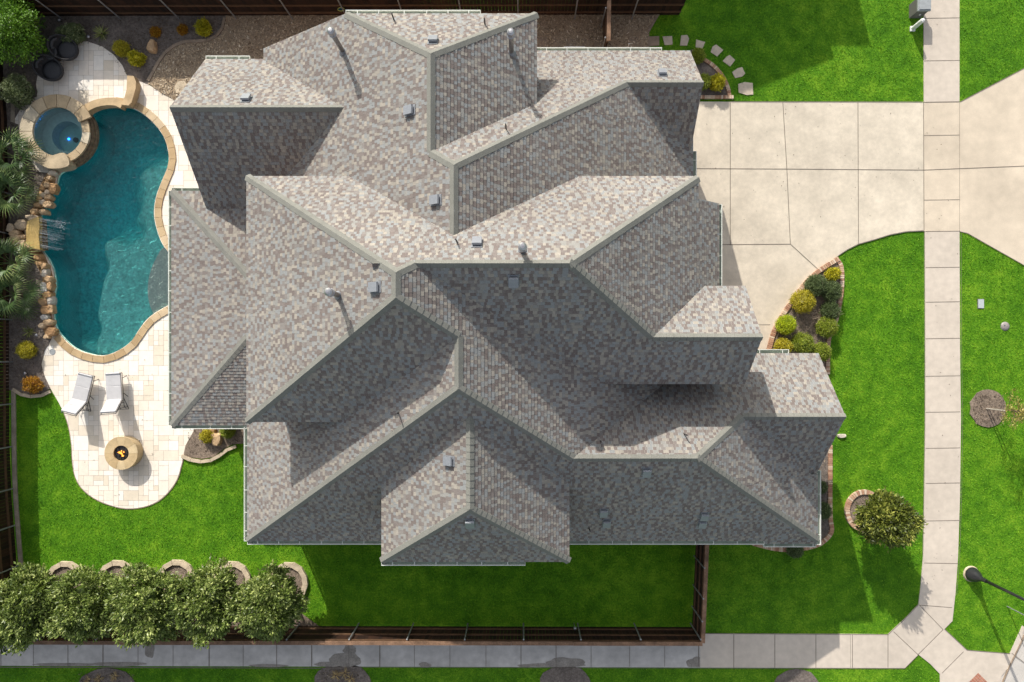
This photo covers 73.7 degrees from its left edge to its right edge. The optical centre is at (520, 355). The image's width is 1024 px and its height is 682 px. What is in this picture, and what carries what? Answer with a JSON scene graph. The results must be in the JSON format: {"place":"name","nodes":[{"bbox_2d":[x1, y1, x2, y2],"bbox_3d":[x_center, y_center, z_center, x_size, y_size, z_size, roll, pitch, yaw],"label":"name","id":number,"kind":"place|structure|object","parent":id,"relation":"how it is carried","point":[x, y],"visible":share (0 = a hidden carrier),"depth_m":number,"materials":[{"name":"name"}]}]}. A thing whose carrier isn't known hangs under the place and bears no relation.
{"place":"outdoors","nodes":[
{"label":"outdoors","id":0,"kind":"place"},
{"bbox_2d":[1,645,699,667],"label":"side path","id":1,"kind":"structure","parent":0,"point":[452,656],"depth_m":27.97,"materials":[{"name":"concrete"}]},
{"bbox_2d":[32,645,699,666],"bbox_3d":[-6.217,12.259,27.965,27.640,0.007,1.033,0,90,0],"label":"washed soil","id":2,"kind":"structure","parent":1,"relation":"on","point":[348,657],"depth_m":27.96,"materials":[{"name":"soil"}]},
{"bbox_2d":[148,10,655,100],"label":"bark ground","id":3,"kind":"structure","parent":0,"point":[265,33],"depth_m":27.95,"materials":[{"name":"brown wood"}]},
{"bbox_2d":[0,0,1023,681],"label":"ground","id":4,"kind":"structure","parent":0,"point":[726,604],"depth_m":28.00,"materials":[{"name":"green plant"}]},
{"bbox_2d":[0,50,18,580],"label":"wood fence","id":5,"kind":"object","parent":4,"relation":"on","point":[8,558],"visible":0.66,"depth_m":27.64,"materials":[{"name":"wood"}]},
{"bbox_2d":[10,103,23,565],"bbox_3d":[-20.702,0.064,27.974,0.534,0.052,21.575,-2,90,0],"label":"mow strip","id":6,"kind":"object","parent":4,"relation":"on","point":[14,473],"visible":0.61,"depth_m":27.95,"materials":[{"name":"concrete"}]},
{"bbox_2d":[6,121,54,394],"bbox_3d":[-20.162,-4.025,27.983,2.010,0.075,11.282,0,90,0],"label":"rock bed soil","id":7,"kind":"object","parent":4,"relation":"on","point":[29,368],"visible":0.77,"depth_m":27.95,"materials":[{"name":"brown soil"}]},
{"bbox_2d":[0,236,37,288],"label":"fan palm","id":8,"kind":"object","parent":7,"relation":"on","point":[8,248],"visible":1,"depth_m":27.13,"materials":[{"name":"green plant"}]},
{"bbox_2d":[14,219,26,230],"bbox_3d":[-20.211,-5.280,27.732,0.500,0.412,0.423,0,90,0],"label":"boulder","id":9,"kind":"object","parent":7,"relation":"on","point":[20,225],"visible":0.7,"depth_m":27.54,"materials":[{"name":"grey stone"}]},
{"bbox_2d":[0,167,41,218],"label":"fan palm","id":10,"kind":"object","parent":7,"relation":"on","point":[5,180],"visible":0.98,"depth_m":27.14,"materials":[{"name":"green plant"}]},
{"bbox_2d":[0,126,43,185],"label":"fan palm","id":11,"kind":"object","parent":7,"relation":"on","point":[16,141],"visible":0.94,"depth_m":27.18,"materials":[{"name":"green plant"}]},
{"bbox_2d":[0,272,48,321],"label":"fan palm","id":12,"kind":"object","parent":7,"relation":"on","point":[4,305],"visible":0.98,"depth_m":27.28,"materials":[{"name":"green plant"}]},
{"bbox_2d":[14,340,38,358],"bbox_3d":[-20.084,-0.211,27.695,0.824,0.670,0.839,0,90,0],"label":"shrub","id":13,"kind":"object","parent":7,"relation":"on","point":[28,350],"visible":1,"depth_m":27.57,"materials":[{"name":"yellow plant"}]},
{"bbox_2d":[20,375,43,393],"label":"shrub","id":14,"kind":"object","parent":7,"relation":"on","point":[30,384],"visible":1,"depth_m":27.58,"materials":[{"name":"orange plant"}]},
{"bbox_2d":[8,17,1003,681],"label":"leaf litter","id":15,"kind":"object","parent":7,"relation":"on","point":[242,429],"visible":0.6,"depth_m":27.93,"materials":[{"name":"brown plant"}]},
{"bbox_2d":[11,388,51,397],"bbox_3d":[-20.048,1.564,27.954,1.606,0.092,0.378,3,90,0],"label":"stone edging","id":16,"kind":"object","parent":4,"relation":"on","point":[14,390],"visible":1,"depth_m":27.91,"materials":[{"name":"stone"}]},
{"bbox_2d":[49,561,80,585],"bbox_3d":[-18.641,9.204,27.928,1.587,0.143,1.546,0,90,0],"label":"stone ring","id":17,"kind":"object","parent":4,"relation":"on","point":[55,567],"visible":0.26,"depth_m":27.86,"materials":[{"name":"stone"}]},
{"bbox_2d":[53,567,76,587],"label":"tree bed soil","id":18,"kind":"object","parent":4,"relation":"on","point":[60,571],"visible":0.26,"depth_m":27.95,"materials":[{"name":"soil"}]},
{"bbox_2d":[0,561,61,655],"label":"ornamental tree","id":19,"kind":"object","parent":18,"relation":"on","point":[18,608],"visible":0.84,"depth_m":25.18,"materials":[{"name":"green plant"}]},
{"bbox_2d":[35,563,115,647],"bbox_3d":[-16.525,9.353,26.296,3.049,3.505,3.047,-21,90,0],"label":"ornamental tree","id":20,"kind":"object","parent":4,"relation":"on","point":[76,615],"visible":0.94,"depth_m":25.20,"materials":[{"name":"green plant"}]},
{"bbox_2d":[15,41,197,507],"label":"patio","id":21,"kind":"structure","parent":4,"relation":"on","point":[176,180],"depth_m":27.97,"materials":[{"name":"stone"}]},
{"bbox_2d":[31,54,63,81],"bbox_3d":[-19.046,-11.578,27.614,1.050,0.772,0.966,30,90,0],"label":"wicker chair","id":22,"kind":"object","parent":21,"relation":"on","point":[45,68],"visible":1,"depth_m":27.60,"materials":[{"name":"black wicker"}]},
{"bbox_2d":[48,183,60,194],"bbox_3d":[-19.046,-6.781,27.849,0.310,0.330,0.426,0,90,0],"label":"boulder","id":23,"kind":"object","parent":21,"relation":"on","point":[54,188],"visible":1,"depth_m":27.72,"materials":[{"name":"brown stone"}]},
{"bbox_2d":[19,94,99,171],"bbox_3d":[-18.798,-9.037,28.065,2.900,1.130,3.018,0,90,0],"label":"hot tub","id":24,"kind":"object","parent":21,"relation":"on","point":[70,141],"visible":0.98,"depth_m":27.64,"materials":[{"name":"stone"}]},
{"bbox_2d":[35,108,71,154],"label":"spa water","id":25,"kind":"structure","parent":24,"relation":"in","point":[48,114],"depth_m":27.92,"materials":[{"name":"blue liquid"}]},
{"bbox_2d":[46,34,78,60],"bbox_3d":[-18.442,-12.401,27.614,1.050,0.772,0.966,22,90,0],"label":"wicker chair","id":26,"kind":"object","parent":21,"relation":"on","point":[67,51],"visible":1,"depth_m":27.60,"materials":[{"name":"black wicker"}]},
{"bbox_2d":[61,372,98,415],"bbox_3d":[-17.776,1.552,27.535,0.668,0.942,1.644,14,90,0],"label":"sun lounger","id":27,"kind":"object","parent":21,"relation":"on","point":[76,403],"visible":1,"depth_m":27.54,"materials":[{"name":"white fabric"}]},
{"bbox_2d":[100,372,128,414],"bbox_3d":[-16.436,1.523,27.535,0.668,0.942,1.644,-3,90,0],"label":"sun lounger","id":28,"kind":"object","parent":21,"relation":"on","point":[114,396],"visible":1,"depth_m":27.54,"materials":[{"name":"white fabric"}]},
{"bbox_2d":[104,436,143,469],"bbox_3d":[-16.115,3.945,27.695,1.340,0.610,1.337,0,90,0],"label":"fire pit","id":29,"kind":"object","parent":21,"relation":"on","point":[123,452],"visible":1,"depth_m":27.50,"materials":[{"name":"stone"}]},
{"bbox_2d":[79,668,134,681],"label":"tree bed soil","id":30,"kind":"object","parent":4,"relation":"on","point":[107,671],"visible":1,"depth_m":27.97,"materials":[{"name":"soil"}]},
{"bbox_2d":[41,75,175,362],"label":"swimming pool","id":31,"kind":"structure","parent":4,"relation":"in","point":[117,251],"depth_m":28.66,"materials":[{"name":"liquid"}]},
{"bbox_2d":[25,216,64,250],"bbox_3d":[-19.286,-5.040,27.750,1.541,0.700,1.602,0,90,0],"label":"waterfall ledge","id":32,"kind":"object","parent":31,"relation":"in","point":[36,231],"visible":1,"depth_m":27.40,"materials":[{"name":"stone"}]},
{"bbox_2d":[43,108,150,354],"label":"pool water","id":33,"kind":"structure","parent":31,"relation":"in","point":[63,262],"depth_m":28.89,"materials":[{"name":"teal liquid"}]},
{"bbox_2d":[3,16,225,120],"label":"planting bed soil","id":34,"kind":"structure","parent":4,"relation":"on","point":[117,29],"depth_m":27.95,"materials":[{"name":"brown soil"}]},
{"bbox_2d":[0,72,36,111],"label":"shrub","id":35,"kind":"object","parent":34,"relation":"on","point":[14,90],"visible":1,"depth_m":27.26,"materials":[{"name":"green plant"}]},
{"bbox_2d":[0,0,48,67],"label":"leafy tree","id":36,"kind":"object","parent":34,"relation":"on","point":[15,23],"visible":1,"depth_m":26.40,"materials":[{"name":"green plant"}]},
{"bbox_2d":[63,22,86,44],"bbox_3d":[-18.067,-13.019,27.619,0.936,0.823,0.939,0,90,0],"label":"shrub","id":37,"kind":"object","parent":34,"relation":"on","point":[76,34],"visible":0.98,"depth_m":27.48,"materials":[{"name":"green plant"}]},
{"bbox_2d":[111,39,130,58],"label":"shrub","id":38,"kind":"object","parent":34,"relation":"on","point":[120,47],"visible":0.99,"depth_m":27.62,"materials":[{"name":"yellow plant"}]},
{"bbox_2d":[126,49,146,67],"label":"shrub","id":39,"kind":"object","parent":34,"relation":"on","point":[137,58],"visible":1,"depth_m":27.62,"materials":[{"name":"yellow plant"}]},
{"bbox_2d":[146,39,157,53],"bbox_3d":[-15.054,-12.599,27.895,0.352,0.320,0.508,0,90,0],"label":"rock","id":40,"kind":"object","parent":34,"relation":"on","point":[152,47],"visible":1,"depth_m":27.75,"materials":[{"name":"beige stone"}]},
{"bbox_2d":[149,26,161,38],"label":"shrub","id":41,"kind":"object","parent":34,"relation":"on","point":[154,32],"visible":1,"depth_m":27.78,"materials":[{"name":"orange plant"}]},
{"bbox_2d":[176,22,187,35],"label":"shrub","id":42,"kind":"object","parent":34,"relation":"on","point":[181,29],"visible":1,"depth_m":27.80,"materials":[{"name":"orange plant"}]},
{"bbox_2d":[194,16,212,36],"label":"shrub","id":43,"kind":"object","parent":34,"relation":"on","point":[203,28],"visible":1,"depth_m":27.61,"materials":[{"name":"yellow plant"}]},
{"bbox_2d":[99,560,134,585],"bbox_3d":[-16.528,9.163,27.928,1.587,0.143,1.546,0,90,0],"label":"stone ring","id":44,"kind":"object","parent":4,"relation":"on","point":[121,563],"visible":0.34,"depth_m":27.86,"materials":[{"name":"stone"}]},
{"bbox_2d":[107,566,128,584],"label":"tree bed soil","id":45,"kind":"object","parent":4,"relation":"on","point":[116,569],"visible":0.19,"depth_m":27.95,"materials":[{"name":"soil"}]},
{"bbox_2d":[63,413,183,508],"bbox_3d":[-16.237,4.480,27.992,5.516,0.035,3.621,7,90,0],"label":"paving edge","id":46,"kind":"object","parent":4,"relation":"on","point":[111,505],"visible":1,"depth_m":27.98,"materials":[{"name":"stone"}]},
{"bbox_2d":[164,565,187,591],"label":"tree bed soil","id":47,"kind":"object","parent":4,"relation":"on","point":[173,569],"visible":0.33,"depth_m":27.95,"materials":[{"name":"brown soil"}]},
{"bbox_2d":[101,558,188,650],"bbox_3d":[-14.059,9.303,26.179,3.086,3.745,3.057,14,90,0],"label":"ornamental tree","id":48,"kind":"object","parent":47,"relation":"on","point":[140,613],"visible":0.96,"depth_m":25.02,"materials":[{"name":"green plant"}]},
{"bbox_2d":[37,600,317,625],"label":"mulch bed","id":49,"kind":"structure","parent":4,"relation":"on","point":[305,621],"depth_m":27.97,"materials":[{"name":"soil"}]},
{"bbox_2d":[160,559,195,588],"bbox_3d":[-14.087,9.143,27.928,1.587,0.143,1.546,0,90,0],"label":"stone ring","id":50,"kind":"object","parent":4,"relation":"on","point":[187,566],"visible":0.37,"depth_m":27.86,"materials":[{"name":"stone"}]},
{"bbox_2d":[147,17,225,81],"bbox_3d":[-13.735,-12.607,27.953,4.112,0.094,0.734,-33,90,0],"label":"stone edging","id":51,"kind":"object","parent":4,"relation":"on","point":[171,47],"visible":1,"depth_m":27.91,"materials":[{"name":"stone"}]},
{"bbox_2d":[160,553,244,650],"bbox_3d":[-11.841,9.383,26.314,3.016,3.467,3.014,-36,90,0],"label":"ornamental tree","id":52,"kind":"object","parent":4,"relation":"on","point":[204,602],"visible":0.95,"depth_m":25.27,"materials":[{"name":"green plant"}]},
{"bbox_2d":[181,445,236,462],"bbox_3d":[-12.749,4.114,27.949,2.313,0.102,0.507,-10,90,0],"label":"stone edging","id":53,"kind":"object","parent":4,"relation":"on","point":[223,452],"visible":1,"depth_m":27.90,"materials":[{"name":"stone"}]},
{"bbox_2d":[184,429,243,458],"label":"corner bed soil","id":54,"kind":"structure","parent":4,"relation":"on","point":[200,454],"depth_m":27.95,"materials":[{"name":"brown soil"}]},
{"bbox_2d":[198,429,213,443],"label":"shrub","id":55,"kind":"object","parent":54,"relation":"on","point":[205,436],"visible":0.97,"depth_m":27.66,"materials":[{"name":"yellow plant"}]},
{"bbox_2d":[211,433,222,445],"bbox_3d":[-12.408,3.422,27.881,0.391,0.364,0.508,0,90,0],"label":"rock","id":56,"kind":"object","parent":54,"relation":"on","point":[217,439],"visible":0.94,"depth_m":27.70,"materials":[{"name":"beige stone"}]},
{"bbox_2d":[219,429,235,439],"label":"shrub","id":57,"kind":"object","parent":54,"relation":"on","point":[227,433],"visible":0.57,"depth_m":27.67,"materials":[{"name":"green plant"}]},
{"bbox_2d":[214,561,251,580],"bbox_3d":[-11.831,9.204,27.928,1.587,0.143,1.546,0,90,0],"label":"stone ring","id":58,"kind":"object","parent":4,"relation":"on","point":[242,568],"visible":0.27,"depth_m":27.86,"materials":[{"name":"stone"}]},
{"bbox_2d":[224,567,245,584],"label":"tree bed soil","id":59,"kind":"object","parent":4,"relation":"on","point":[240,579],"visible":0.23,"depth_m":27.95,"materials":[{"name":"brown soil"}]},
{"bbox_2d":[222,559,309,643],"bbox_3d":[-9.551,9.429,26.361,2.751,3.370,2.777,-39,90,0],"label":"ornamental tree","id":60,"kind":"object","parent":4,"relation":"on","point":[270,606],"visible":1,"depth_m":25.36,"materials":[{"name":"green plant"}]},
{"bbox_2d":[281,568,301,593],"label":"tree bed soil","id":61,"kind":"object","parent":4,"relation":"on","point":[296,575],"visible":0.3,"depth_m":27.95,"materials":[{"name":"brown soil"}]},
{"bbox_2d":[278,562,307,596],"bbox_3d":[-9.512,9.245,27.928,1.587,0.143,1.546,0,90,0],"label":"stone ring","id":62,"kind":"object","parent":4,"relation":"on","point":[299,569],"visible":0.43,"depth_m":27.86,"materials":[{"name":"stone"}]},
{"bbox_2d":[314,665,370,681],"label":"tree bed soil","id":63,"kind":"object","parent":4,"relation":"on","point":[358,670],"visible":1,"depth_m":27.97,"materials":[{"name":"soil"}]},
{"bbox_2d":[2,0,685,19],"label":"wood fence","id":64,"kind":"object","parent":4,"relation":"on","point":[118,8],"visible":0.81,"depth_m":27.27,"materials":[{"name":"wood"}]},
{"bbox_2d":[8,623,702,645],"bbox_3d":[-12.306,11.096,27.207,38.646,1.685,0.276,0,90,0],"label":"wood fence","id":65,"kind":"object","parent":4,"relation":"on","point":[492,635],"visible":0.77,"depth_m":26.91,"materials":[{"name":"wood"}]},
{"bbox_2d":[168,10,845,565],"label":"house","id":66,"kind":"structure","parent":4,"relation":"on","point":[446,288],"depth_m":21.41,"materials":[{"name":"grey"}]},
{"bbox_2d":[540,667,589,681],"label":"tree bed soil","id":67,"kind":"object","parent":4,"relation":"on","point":[565,674],"visible":1,"depth_m":27.97,"materials":[{"name":"soil"}]},
{"bbox_2d":[601,0,610,46],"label":"wood fence","id":68,"kind":"object","parent":4,"relation":"on","point":[606,21],"visible":0.85,"depth_m":26.38,"materials":[{"name":"wood"}]},
{"bbox_2d":[647,36,658,46],"bbox_3d":[5.397,-12.866,27.979,0.533,0.082,0.410,0,90,0],"label":"stepping stone","id":69,"kind":"object","parent":4,"relation":"on","point":[653,41],"visible":1,"depth_m":27.94,"materials":[{"name":"stone"}]},
{"bbox_2d":[691,545,708,642],"bbox_3d":[7.122,8.940,27.207,0.174,1.685,4.394,2,90,0],"label":"wood fence","id":70,"kind":"object","parent":4,"relation":"on","point":[700,584],"visible":0.85,"depth_m":26.91,"materials":[{"name":"wood"}]},
{"bbox_2d":[690,49,726,97],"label":"mulch bed","id":71,"kind":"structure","parent":4,"relation":"on","point":[704,67],"depth_m":27.95,"materials":[{"name":"brown wood"}]},
{"bbox_2d":[690,47,705,64],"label":"shrub","id":72,"kind":"object","parent":71,"relation":"on","point":[698,55],"visible":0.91,"depth_m":27.62,"materials":[{"name":"green plant"}]},
{"bbox_2d":[700,73,711,90],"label":"shrub","id":73,"kind":"object","parent":71,"relation":"on","point":[706,79],"visible":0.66,"depth_m":27.52,"materials":[{"name":"green plant"}]},
{"bbox_2d":[703,58,730,96],"bbox_3d":[8.041,-11.476,27.949,0.422,0.102,2.090,-37,90,0],"label":"brick border","id":74,"kind":"object","parent":71,"relation":"on","point":[717,70],"visible":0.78,"depth_m":27.90,"materials":[{"name":"brick"}]},
{"bbox_2d":[709,72,725,91],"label":"shrub","id":75,"kind":"object","parent":71,"relation":"on","point":[718,80],"visible":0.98,"depth_m":27.55,"materials":[{"name":"yellow plant"}]},
{"bbox_2d":[700,95,733,98],"bbox_3d":[7.723,-10.572,27.949,1.943,0.102,0.137,0,90,0],"label":"brick border","id":76,"kind":"object","parent":4,"relation":"on","point":[717,97],"visible":0.69,"depth_m":27.90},
{"bbox_2d":[738,82,752,94],"bbox_3d":[9.212,-10.937,27.995,0.615,0.050,0.533,0,90,0],"label":"stepping stone","id":77,"kind":"object","parent":4,"relation":"on","point":[745,88],"visible":1,"depth_m":27.97,"materials":[{"name":"grey stone"}]},
{"bbox_2d":[774,669,817,681],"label":"tree bed soil","id":78,"kind":"object","parent":4,"relation":"on","point":[795,675],"visible":1,"depth_m":27.97,"materials":[{"name":"soil"}]},
{"bbox_2d":[766,261,841,374],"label":"front bed soil","id":79,"kind":"structure","parent":4,"relation":"on","point":[805,326],"depth_m":27.95,"materials":[{"name":"brown soil"}]},
{"bbox_2d":[773,336,794,352],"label":"shrub","id":80,"kind":"object","parent":79,"relation":"on","point":[783,343],"visible":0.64,"depth_m":27.52,"materials":[{"name":"yellow plant"}]},
{"bbox_2d":[774,314,797,335],"bbox_3d":[10.736,-1.234,27.635,0.922,0.790,0.897,35,90,0],"label":"shrub","id":81,"kind":"object","parent":79,"relation":"on","point":[787,324],"visible":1,"depth_m":27.50,"materials":[{"name":"green plant"}]},
{"bbox_2d":[789,289,815,313],"bbox_3d":[11.428,-2.186,27.585,1.107,0.891,1.058,0,90,0],"label":"shrub","id":82,"kind":"object","parent":79,"relation":"on","point":[804,303],"visible":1,"depth_m":27.46,"materials":[{"name":"yellow plant"}]},
{"bbox_2d":[790,331,815,352],"bbox_3d":[11.394,-0.486,27.610,0.994,0.842,0.952,26,90,0],"label":"shrub","id":83,"kind":"object","parent":79,"relation":"on","point":[799,343],"visible":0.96,"depth_m":27.46,"materials":[{"name":"green plant"}]},
{"bbox_2d":[767,257,839,348],"bbox_3d":[11.336,-2.159,27.934,0.678,0.132,4.923,37,90,0],"label":"brick border","id":84,"kind":"object","parent":79,"relation":"on","point":[801,286],"visible":0.74,"depth_m":27.87,"materials":[{"name":"brown brick"}]},
{"bbox_2d":[802,273,828,297],"bbox_3d":[11.942,-2.868,27.623,1.035,0.814,1.060,0,90,0],"label":"shrub","id":85,"kind":"object","parent":79,"relation":"on","point":[816,286],"visible":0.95,"depth_m":27.49,"materials":[{"name":"green plant"}]},
{"bbox_2d":[811,340,831,361],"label":"shrub","id":86,"kind":"object","parent":79,"relation":"on","point":[821,348],"visible":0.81,"depth_m":27.49,"materials":[{"name":"green plant"}]},
{"bbox_2d":[815,316,838,338],"bbox_3d":[12.379,-1.140,27.615,0.981,0.829,0.962,-23,90,0],"label":"shrub","id":87,"kind":"object","parent":79,"relation":"on","point":[827,326],"visible":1,"depth_m":27.48,"materials":[{"name":"green plant"}]},
{"bbox_2d":[819,300,841,319],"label":"shrub","id":88,"kind":"object","parent":79,"relation":"on","point":[832,309],"visible":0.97,"depth_m":27.55,"materials":[{"name":"green plant"}]},
{"bbox_2d":[820,279,844,301],"bbox_3d":[12.598,-2.599,27.624,0.897,0.813,0.916,-19,90,0],"label":"shrub","id":89,"kind":"object","parent":79,"relation":"on","point":[833,290],"visible":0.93,"depth_m":27.49,"materials":[{"name":"green plant"}]},
{"bbox_2d":[823,267,841,280],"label":"shrub","id":90,"kind":"object","parent":79,"relation":"on","point":[834,273],"visible":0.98,"depth_m":27.66,"materials":[{"name":"yellow plant"}]},
{"bbox_2d":[782,452,831,547],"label":"side bed soil","id":91,"kind":"structure","parent":4,"relation":"on","point":[824,478],"depth_m":27.95,"materials":[{"name":"brown soil"}]},
{"bbox_2d":[752,445,833,551],"bbox_3d":[11.970,6.398,27.949,2.401,0.102,5.254,38,90,0],"label":"brick border","id":92,"kind":"object","parent":91,"relation":"on","point":[825,539],"visible":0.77,"depth_m":27.90,"materials":[{"name":"brick"}]},
{"bbox_2d":[786,547,803,558],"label":"shrub","id":93,"kind":"object","parent":91,"relation":"on","point":[794,552],"visible":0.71,"depth_m":27.54,"materials":[{"name":"green plant"}]},
{"bbox_2d":[821,501,831,520],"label":"shrub","id":94,"kind":"object","parent":91,"relation":"on","point":[826,511],"visible":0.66,"depth_m":27.52,"materials":[{"name":"green plant"}]},
{"bbox_2d":[826,260,843,373],"bbox_3d":[12.856,-1.602,27.949,0.481,0.102,4.791,6,90,0],"label":"brick border","id":95,"kind":"object","parent":4,"relation":"on","point":[828,341],"visible":0.59,"depth_m":27.90,"materials":[{"name":"brown brick"}]},
{"bbox_2d":[844,489,873,529],"bbox_3d":[14.053,6.357,27.934,1.602,0.132,1.714,0,90,0],"label":"brick border","id":96,"kind":"object","parent":4,"relation":"on","point":[852,496],"visible":0.52,"depth_m":27.87,"materials":[{"name":"brown brick"}]},
{"bbox_2d":[849,494,868,521],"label":"tree bed soil","id":97,"kind":"object","parent":4,"relation":"on","point":[859,499],"visible":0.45,"depth_m":27.94,"materials":[{"name":"brown soil"}]},
{"bbox_2d":[852,486,928,551],"bbox_3d":[14.085,6.344,26.533,2.555,3.038,2.379,27,90,0],"label":"lawn tree","id":98,"kind":"object","parent":97,"relation":"on","point":[889,518],"visible":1,"depth_m":25.78,"materials":[{"name":"green plant"}]},
{"bbox_2d":[909,0,930,17],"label":"mailbox","id":99,"kind":"object","parent":4,"relation":"on","point":[919,8],"visible":1,"depth_m":27.46,"materials":[{"name":"plastic"}]},
{"bbox_2d":[970,389,1005,426],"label":"tree bed soil","id":100,"kind":"object","parent":4,"relation":"on","point":[993,403],"visible":0.94,"depth_m":27.96,"materials":[{"name":"brown soil"}]},
{"bbox_2d":[986,388,1023,430],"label":"young tree","id":101,"kind":"object","parent":100,"relation":"on","point":[1020,411],"visible":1,"depth_m":26.38,"materials":[{"name":"green plant"}]},
{"bbox_2d":[963,566,1023,600],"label":"street lamp","id":102,"kind":"object","parent":4,"relation":"on","point":[972,574],"visible":1,"depth_m":27.52,"materials":[{"name":"metal"}]},
{"bbox_2d":[693,102,922,348],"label":"driveway","id":103,"kind":"structure","parent":0,"point":[862,135],"depth_m":27.97,"materials":[{"name":"concrete"}]},
{"bbox_2d":[700,0,1023,681],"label":"sidewalk","id":104,"kind":"structure","parent":0,"point":[918,629],"depth_m":27.97,"materials":[{"name":"concrete"}]},
{"bbox_2d":[0,17,1023,672],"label":"pavement joints","id":105,"kind":"object","parent":104,"relation":"on","point":[730,243],"visible":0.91,"depth_m":27.96,"materials":[{"name":"grey concrete"}]},
{"bbox_2d":[923,69,1023,264],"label":"driveway","id":106,"kind":"structure","parent":0,"point":[992,135],"depth_m":27.97,"materials":[{"name":"concrete"}]},
{"bbox_2d":[1001,632,1023,681],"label":"road","id":107,"kind":"structure","parent":0,"point":[1015,673],"depth_m":27.99,"materials":[{"name":"concrete"}]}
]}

